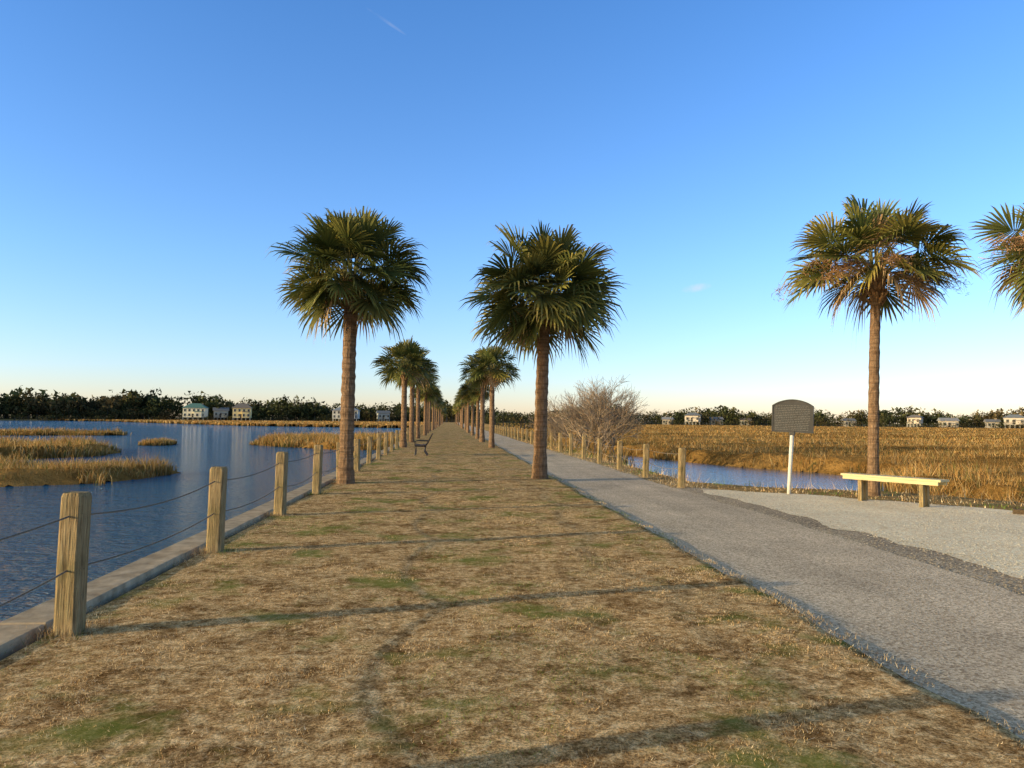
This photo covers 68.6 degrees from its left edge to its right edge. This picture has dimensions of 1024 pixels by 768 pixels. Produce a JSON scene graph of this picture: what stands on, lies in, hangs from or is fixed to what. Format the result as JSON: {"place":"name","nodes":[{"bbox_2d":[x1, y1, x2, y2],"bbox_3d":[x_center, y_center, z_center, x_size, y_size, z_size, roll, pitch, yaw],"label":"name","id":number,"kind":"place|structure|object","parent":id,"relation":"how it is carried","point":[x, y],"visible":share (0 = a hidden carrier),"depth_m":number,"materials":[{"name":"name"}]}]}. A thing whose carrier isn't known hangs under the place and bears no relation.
{"place":"outdoors","nodes":[
{"label":"outdoors","id":0,"kind":"place"},
{"bbox_2d":[0,433,121,459],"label":"marsh grass","id":1,"kind":"structure","parent":0,"point":[63,442],"depth_m":47.22,"materials":[{"name":"brown plant"}]},
{"bbox_2d":[0,430,124,435],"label":"marsh island","id":2,"kind":"structure","parent":0,"point":[8,433],"depth_m":97.10,"materials":[{"name":"brown plant"}]},
{"bbox_2d":[0,425,130,435],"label":"marsh grass","id":3,"kind":"structure","parent":2,"relation":"on","point":[49,430],"depth_m":98.06,"materials":[{"name":"brown plant"}]},
{"bbox_2d":[0,452,176,485],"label":"marsh grass","id":4,"kind":"structure","parent":0,"point":[25,463],"depth_m":29.91,"materials":[{"name":"brown plant"}]},
{"bbox_2d":[0,462,179,486],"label":"marsh island","id":5,"kind":"structure","parent":0,"point":[52,477],"depth_m":27.56,"materials":[{"name":"brown plant"}]},
{"bbox_2d":[137,436,176,445],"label":"marsh grass","id":6,"kind":"structure","parent":0,"point":[163,441],"depth_m":65.77,"materials":[{"name":"brown plant"}]},
{"bbox_2d":[0,420,437,621],"bbox_3d":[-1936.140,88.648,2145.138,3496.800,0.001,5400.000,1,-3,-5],"label":"lagoon water","id":7,"kind":"structure","parent":0,"point":[28,560],"depth_m":23.87,"materials":[{"name":"blue liquid"}]},
{"bbox_2d":[0,440,119,459],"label":"marsh island","id":8,"kind":"structure","parent":7,"relation":"on","point":[5,451],"depth_m":45.25,"materials":[{"name":"brown plant"}]},
{"bbox_2d":[69,419,415,427],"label":"marsh","id":9,"kind":"structure","parent":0,"point":[234,423],"depth_m":252.05,"materials":[{"name":"brown plant"}]},
{"bbox_2d":[39,418,437,427],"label":"marsh grass","id":10,"kind":"structure","parent":9,"relation":"on","point":[290,423],"depth_m":266.14,"materials":[{"name":"brown plant"}]},
{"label":"porch","id":11,"kind":"object","parent":9,"relation":"on","visible":0},
{"bbox_2d":[214,411,227,417],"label":"walls","id":12,"kind":"structure","parent":11,"relation":"on","point":[218,413],"depth_m":446.30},
{"bbox_2d":[213,407,228,413],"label":"roof","id":13,"kind":"structure","parent":12,"relation":"on","point":[220,409],"depth_m":448.25,"materials":[{"name":"grey metal"}]},
{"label":"porch","id":14,"kind":"object","parent":9,"relation":"on","visible":0},
{"bbox_2d":[232,408,251,417],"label":"walls","id":15,"kind":"structure","parent":14,"relation":"on","point":[245,413],"depth_m":434.14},
{"bbox_2d":[232,409,249,415],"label":"windows","id":16,"kind":"structure","parent":15,"relation":"attached to","point":[239,411],"depth_m":433.84,"materials":[{"name":"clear glass"}]},
{"bbox_2d":[232,403,251,411],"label":"roof","id":17,"kind":"structure","parent":15,"relation":"on","point":[242,405],"depth_m":436.30,"materials":[{"name":"grey"}]},
{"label":"porch","id":18,"kind":"object","parent":9,"relation":"on","visible":0},
{"bbox_2d":[332,410,359,418],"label":"walls","id":19,"kind":"structure","parent":18,"relation":"on","point":[357,414],"depth_m":446.13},
{"bbox_2d":[251,440,383,449],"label":"marsh island","id":20,"kind":"structure","parent":0,"point":[326,447],"depth_m":62.58,"materials":[{"name":"brown plant"}]},
{"bbox_2d":[248,431,395,449],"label":"marsh grass","id":21,"kind":"structure","parent":20,"relation":"on","point":[311,438],"depth_m":66.32,"materials":[{"name":"brown plant"}]},
{"bbox_2d":[0,416,1016,427],"bbox_3d":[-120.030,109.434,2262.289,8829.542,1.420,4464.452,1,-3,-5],"label":"shore land","id":22,"kind":"structure","parent":0,"point":[33,419],"depth_m":418.43,"materials":[{"name":"brown plant"}]},
{"bbox_2d":[182,415,204,419],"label":"porch","id":23,"kind":"object","parent":22,"relation":"on","point":[193,417],"visible":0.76,"depth_m":430.56,"materials":[{"name":"white wood"}]},
{"bbox_2d":[183,408,207,416],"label":"walls","id":24,"kind":"structure","parent":23,"relation":"on","point":[205,412],"depth_m":432.19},
{"bbox_2d":[184,409,203,415],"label":"windows","id":25,"kind":"structure","parent":24,"relation":"attached to","point":[193,410],"depth_m":432.06,"materials":[{"name":"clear glass"}]},
{"bbox_2d":[182,403,207,411],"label":"roof","id":26,"kind":"structure","parent":24,"relation":"on","point":[195,405],"depth_m":434.02,"materials":[{"name":"teal metal"}]},
{"bbox_2d":[0,385,451,421],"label":"distant trees","id":27,"kind":"object","parent":22,"relation":"on","point":[131,405],"visible":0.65,"depth_m":447.84,"materials":[{"name":"green plant"}]},
{"bbox_2d":[431,402,1023,427],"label":"distant trees","id":28,"kind":"object","parent":22,"relation":"on","point":[732,416],"visible":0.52,"depth_m":396.89,"materials":[{"name":"green plant"}]},
{"bbox_2d":[907,421,922,426],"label":"porch","id":29,"kind":"object","parent":22,"relation":"on","point":[913,424],"visible":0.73,"depth_m":360.52,"materials":[{"name":"white wood"}]},
{"bbox_2d":[907,418,922,423],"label":"walls","id":30,"kind":"structure","parent":29,"relation":"on","point":[920,420],"depth_m":360.23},
{"bbox_2d":[906,415,923,417],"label":"roof","id":31,"kind":"structure","parent":30,"relation":"on","point":[914,416],"depth_m":361.91,"materials":[{"name":"grey metal"}]},
{"bbox_2d":[1004,424,1023,427],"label":"porch","id":32,"kind":"object","parent":22,"relation":"on","point":[1012,424],"visible":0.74,"depth_m":338.61,"materials":[{"name":"white wood"}]},
{"bbox_2d":[1003,418,1023,423],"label":"walls","id":33,"kind":"structure","parent":32,"relation":"on","point":[1010,420],"depth_m":339.24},
{"bbox_2d":[1002,414,1023,420],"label":"roof","id":34,"kind":"structure","parent":33,"relation":"on","point":[1013,416],"depth_m":339.55,"materials":[{"name":"grey metal"}]},
{"bbox_2d":[0,422,1023,767],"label":"lawn","id":35,"kind":"structure","parent":0,"point":[186,704],"depth_m":4.97,"materials":[{"name":"beige plant"}]},
{"bbox_2d":[11,446,400,649],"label":"weeds","id":36,"kind":"object","parent":35,"relation":"on","point":[202,550],"visible":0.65,"depth_m":5.62,"materials":[{"name":"green plant"}]},
{"bbox_2d":[0,423,431,636],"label":"rope fence","id":37,"kind":"object","parent":35,"relation":"on","point":[71,576],"visible":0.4,"depth_m":5.61,"materials":[{"name":"brown wood"}]},
{"bbox_2d":[263,206,430,483],"bbox_3d":[-4.057,-0.920,18.840,4.127,7.174,3.985,1,-3,-5],"label":"palm tree","id":38,"kind":"object","parent":35,"relation":"on","point":[323,248],"visible":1,"depth_m":18.40,"materials":[{"name":"green plant"}]},
{"bbox_2d":[370,335,437,446],"bbox_3d":[-6.256,0.501,42.795,3.578,6.602,3.847,-1,-3,28],"label":"palm tree","id":39,"kind":"object","parent":35,"relation":"on","point":[414,372],"visible":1,"depth_m":42.66,"materials":[{"name":"green plant"}]},
{"bbox_2d":[393,348,439,441],"bbox_3d":[-6.976,0.809,52.160,3.894,6.879,3.811,-2,-4,41],"label":"palm tree","id":40,"kind":"object","parent":35,"relation":"on","point":[411,420],"visible":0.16,"depth_m":51.95,"materials":[{"name":"green plant"}]},
{"bbox_2d":[414,433,432,455],"bbox_3d":[-3.940,2.692,33.499,0.800,0.989,1.700,1,-3,-5],"label":"park bench","id":41,"kind":"object","parent":35,"relation":"on","point":[421,445],"visible":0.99,"depth_m":32.80,"materials":[{"name":"metal"}]},
{"bbox_2d":[407,359,441,438],"bbox_3d":[-7.817,1.194,62.414,3.715,7.080,3.750,1,-3,-14],"label":"palm tree","id":42,"kind":"object","parent":35,"relation":"on","point":[418,412],"visible":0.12,"depth_m":62.30,"materials":[{"name":"green plant"}]},
{"bbox_2d":[408,382,442,435],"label":"palm tree","id":43,"kind":"object","parent":35,"relation":"on","point":[425,397],"visible":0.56,"depth_m":74.07,"materials":[{"name":"green plant"}]},
{"bbox_2d":[420,383,438,432],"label":"palm tree","id":44,"kind":"object","parent":35,"relation":"on","point":[433,402],"visible":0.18,"depth_m":86.08,"materials":[{"name":"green plant"}]},
{"bbox_2d":[423,398,442,429],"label":"palm tree","id":45,"kind":"object","parent":35,"relation":"on","point":[438,403],"visible":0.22,"depth_m":111.69,"materials":[{"name":"green plant"}]},
{"bbox_2d":[429,384,441,431],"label":"palm tree","id":46,"kind":"object","parent":35,"relation":"on","point":[430,412],"visible":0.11,"depth_m":97.71,"materials":[{"name":"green plant"}]},
{"bbox_2d":[431,396,443,428],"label":"palm tree","id":47,"kind":"object","parent":35,"relation":"on","point":[435,414],"visible":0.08,"depth_m":127.24,"materials":[{"name":"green plant"}]},
{"bbox_2d":[431,402,444,427],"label":"palm tree","id":48,"kind":"object","parent":35,"relation":"on","point":[436,412],"visible":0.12,"depth_m":144.23,"materials":[{"name":"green plant"}]},
{"bbox_2d":[431,405,446,426],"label":"palm tree","id":49,"kind":"object","parent":35,"relation":"on","point":[443,407],"visible":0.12,"depth_m":164.50,"materials":[{"name":"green plant"}]},
{"bbox_2d":[453,408,459,425],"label":"palm tree","id":50,"kind":"object","parent":35,"relation":"on","point":[454,409],"visible":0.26,"depth_m":199.17,"materials":[{"name":"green plant"}]},
{"bbox_2d":[453,396,463,428],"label":"palm tree","id":51,"kind":"object","parent":35,"relation":"on","point":[462,426],"visible":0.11,"depth_m":132.99,"materials":[{"name":"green plant"}]},
{"bbox_2d":[452,401,470,427],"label":"palm tree","id":52,"kind":"object","parent":35,"relation":"on","point":[461,412],"visible":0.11,"depth_m":148.84,"materials":[{"name":"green plant"}]},
{"bbox_2d":[456,398,470,429],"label":"palm tree","id":53,"kind":"object","parent":35,"relation":"on","point":[463,406],"visible":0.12,"depth_m":117.97,"materials":[{"name":"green plant"}]},
{"bbox_2d":[456,388,474,432],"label":"palm tree","id":54,"kind":"object","parent":35,"relation":"on","point":[468,415],"visible":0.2,"depth_m":90.55,"materials":[{"name":"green plant"}]},
{"bbox_2d":[455,389,475,431],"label":"palm tree","id":55,"kind":"object","parent":35,"relation":"on","point":[461,403],"visible":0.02,"depth_m":100.59,"materials":[{"name":"green plant"}]},
{"bbox_2d":[457,381,480,434],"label":"palm tree","id":56,"kind":"object","parent":35,"relation":"on","point":[472,419],"visible":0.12,"depth_m":76.25,"materials":[{"name":"green plant"}]},
{"bbox_2d":[458,379,496,438],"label":"palm tree","id":57,"kind":"object","parent":35,"relation":"on","point":[475,395],"visible":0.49,"depth_m":63.72,"materials":[{"name":"green plant"}]},
{"bbox_2d":[458,348,501,441],"bbox_3d":[-2.066,0.898,54.286,3.701,6.987,3.667,2,-3,-27],"label":"palm tree","id":58,"kind":"object","parent":35,"relation":"on","point":[482,409],"visible":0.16,"depth_m":54.10,"materials":[{"name":"green plant"}]},
{"bbox_2d":[464,344,519,447],"bbox_3d":[-1.146,0.761,43.413,3.434,6.197,3.509,1,-3,-1],"label":"palm tree","id":59,"kind":"object","parent":35,"relation":"on","point":[488,361],"visible":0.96,"depth_m":43.15,"materials":[{"name":"green plant"}]},
{"bbox_2d":[0,500,1019,767],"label":"straw debris","id":60,"kind":"object","parent":35,"relation":"on","point":[500,672],"visible":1,"depth_m":4.74,"materials":[{"name":"beige plant"}]},
{"bbox_2d":[458,221,627,478],"bbox_3d":[0.886,-0.848,20.890,4.569,7.314,4.630,2,-3,-22],"label":"palm tree","id":61,"kind":"object","parent":35,"relation":"on","point":[548,315],"visible":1,"depth_m":20.20,"materials":[{"name":"green plant"}]},
{"bbox_2d":[0,0,1023,423],"label":"sky","id":62,"kind":"structure","parent":0,"point":[154,154],"materials":[{"name":"blue"}]},
{"bbox_2d":[457,422,1023,739],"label":"path","id":63,"kind":"structure","parent":0,"point":[944,629],"depth_m":7.55,"materials":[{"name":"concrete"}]},
{"bbox_2d":[463,423,1023,510],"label":"causeway ground","id":64,"kind":"structure","parent":0,"point":[890,497],"depth_m":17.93,"materials":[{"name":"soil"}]},
{"bbox_2d":[525,405,569,446],"bbox_3d":[3.033,3.289,58.069,3.111,3.488,3.582,-2,-4,40],"label":"bare shrub","id":65,"kind":"object","parent":64,"relation":"on","point":[551,428],"visible":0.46,"depth_m":57.87,"materials":[{"name":"brown plant"}]},
{"bbox_2d":[496,427,634,466],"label":"bank reeds","id":66,"kind":"object","parent":64,"relation":"on","point":[592,451],"visible":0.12,"depth_m":40.16,"materials":[{"name":"brown plant"}]},
{"bbox_2d":[484,424,685,487],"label":"rope fence","id":67,"kind":"object","parent":64,"relation":"on","point":[681,468],"visible":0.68,"depth_m":29.05,"materials":[{"name":"brown wood"}]},
{"bbox_2d":[547,393,635,450],"bbox_3d":[4.764,2.523,47.876,6.485,4.081,5.309,1,-3,-5],"label":"bare shrub","id":68,"kind":"object","parent":64,"relation":"on","point":[575,436],"visible":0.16,"depth_m":47.28,"materials":[{"name":"brown plant"}]},
{"bbox_2d":[547,376,658,457],"bbox_3d":[4.546,1.824,41.104,6.907,4.826,7.222,-1,-3,26],"label":"bare shrub","id":69,"kind":"object","parent":64,"relation":"on","point":[604,418],"visible":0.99,"depth_m":40.72,"materials":[{"name":"plant"}]},
{"bbox_2d":[552,451,1023,593],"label":"path gravel","id":70,"kind":"structure","parent":64,"relation":"on","point":[1006,586],"depth_m":11.26,"materials":[{"name":"grey gravel"}]},
{"bbox_2d":[771,399,813,493],"bbox_3d":[6.496,1.560,17.424,0.920,2.411,0.090,1,-2,31],"label":"historical marker sign","id":71,"kind":"object","parent":64,"relation":"on","point":[792,417],"visible":0.99,"depth_m":17.40,"materials":[{"name":"metal"}]},
{"bbox_2d":[771,194,984,495],"bbox_3d":[8.452,-0.909,17.544,4.509,7.387,4.113,-1,-3,23],"label":"palm tree","id":72,"kind":"object","parent":64,"relation":"on","point":[874,229],"visible":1,"depth_m":17.30,"materials":[{"name":"green plant"}]},
{"bbox_2d":[968,203,1023,317],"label":"palm tree","id":73,"kind":"object","parent":64,"relation":"on","point":[1012,247],"visible":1,"depth_m":14.48,"materials":[{"name":"green plant"}]},
{"bbox_2d":[469,423,1023,502],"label":"marsh","id":74,"kind":"structure","parent":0,"point":[833,464],"depth_m":49.41,"materials":[{"name":"brown plant"}]},
{"bbox_2d":[463,412,533,428],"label":"distant shrubs","id":75,"kind":"object","parent":74,"relation":"on","point":[496,422],"visible":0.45,"depth_m":170.44,"materials":[{"name":"green plant"}]},
{"bbox_2d":[938,421,957,426],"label":"walls","id":76,"kind":"structure","parent":74,"relation":"on","point":[947,422],"depth_m":354.82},
{"bbox_2d":[937,418,959,423],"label":"roof","id":77,"kind":"structure","parent":76,"relation":"on","point":[947,419],"depth_m":355.64,"materials":[{"name":"grey metal"}]},
{"bbox_2d":[985,422,998,427],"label":"walls","id":78,"kind":"structure","parent":74,"relation":"on","point":[991,424],"depth_m":347.57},
{"bbox_2d":[983,419,1000,424],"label":"roof","id":79,"kind":"structure","parent":78,"relation":"on","point":[992,420],"depth_m":348.82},
{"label":"walls","id":80,"kind":"object","parent":74,"relation":"on","visible":0},
{"bbox_2d":[662,417,674,421],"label":"roof","id":81,"kind":"structure","parent":80,"relation":"on","point":[668,418],"depth_m":403.46,"materials":[{"name":"grey metal"}]},
{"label":"walls","id":82,"kind":"object","parent":74,"relation":"on","visible":0},
{"bbox_2d":[709,417,723,421],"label":"roof","id":83,"kind":"structure","parent":82,"relation":"on","point":[715,418],"depth_m":400.81,"materials":[{"name":"grey metal"}]},
{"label":"walls","id":84,"kind":"object","parent":74,"relation":"on","visible":0},
{"bbox_2d":[841,418,855,420],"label":"roof","id":85,"kind":"structure","parent":84,"relation":"on","point":[850,419],"depth_m":376.93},
{"bbox_2d":[613,455,890,491],"bbox_3d":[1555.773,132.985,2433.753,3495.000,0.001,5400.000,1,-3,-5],"label":"creek water","id":86,"kind":"structure","parent":0,"point":[719,474],"depth_m":34.90,"materials":[{"name":"blue liquid"}]},
{"bbox_2d":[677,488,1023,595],"bbox_3d":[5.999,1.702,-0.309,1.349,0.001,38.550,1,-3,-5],"label":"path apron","id":87,"kind":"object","parent":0,"point":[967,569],"visible":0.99,"depth_m":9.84,"materials":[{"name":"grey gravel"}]},
{"bbox_2d":[702,489,1023,578],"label":"shell gravel ground","id":88,"kind":"structure","parent":0,"point":[947,533],"depth_m":12.55,"materials":[{"name":"beige gravel"}]},
{"bbox_2d":[841,473,949,506],"bbox_3d":[7.871,2.267,15.516,0.335,0.718,2.150,2,-3,-32],"label":"timber bench","id":89,"kind":"object","parent":88,"relation":"on","point":[923,483],"visible":0.81,"depth_m":15.28,"materials":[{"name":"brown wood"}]},
{"bbox_2d":[1012,509,1023,514],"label":"landscape timber","id":90,"kind":"object","parent":88,"relation":"on","point":[1018,511],"visible":0.84,"depth_m":13.83,"materials":[{"name":"brown wood"}]},
{"label":"ground","id":91,"kind":"structure","parent":0,"visible":0},
{"bbox_2d":[0,422,443,659],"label":"seawall","id":92,"kind":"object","parent":91,"relation":"on","point":[115,583],"visible":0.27,"depth_m":7.38,"materials":[{"name":"concrete"}]},
{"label":"porch","id":93,"kind":"object","parent":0,"visible":0},
{"bbox_2d":[377,413,389,418],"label":"walls","id":94,"kind":"structure","parent":93,"relation":"on","point":[381,417],"depth_m":460.36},
{"bbox_2d":[376,411,390,415],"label":"roof","id":95,"kind":"structure","parent":94,"relation":"on","point":[383,412],"depth_m":462.31,"materials":[{"name":"grey metal"}]},
{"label":"porch","id":96,"kind":"object","parent":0,"visible":0},
{"bbox_2d":[685,415,700,421],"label":"walls","id":97,"kind":"structure","parent":96,"relation":"on","point":[694,419],"depth_m":396.54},
{"bbox_2d":[684,413,701,415],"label":"roof","id":98,"kind":"structure","parent":97,"relation":"on","point":[692,414],"depth_m":397.38,"materials":[{"name":"grey metal"}]}
]}

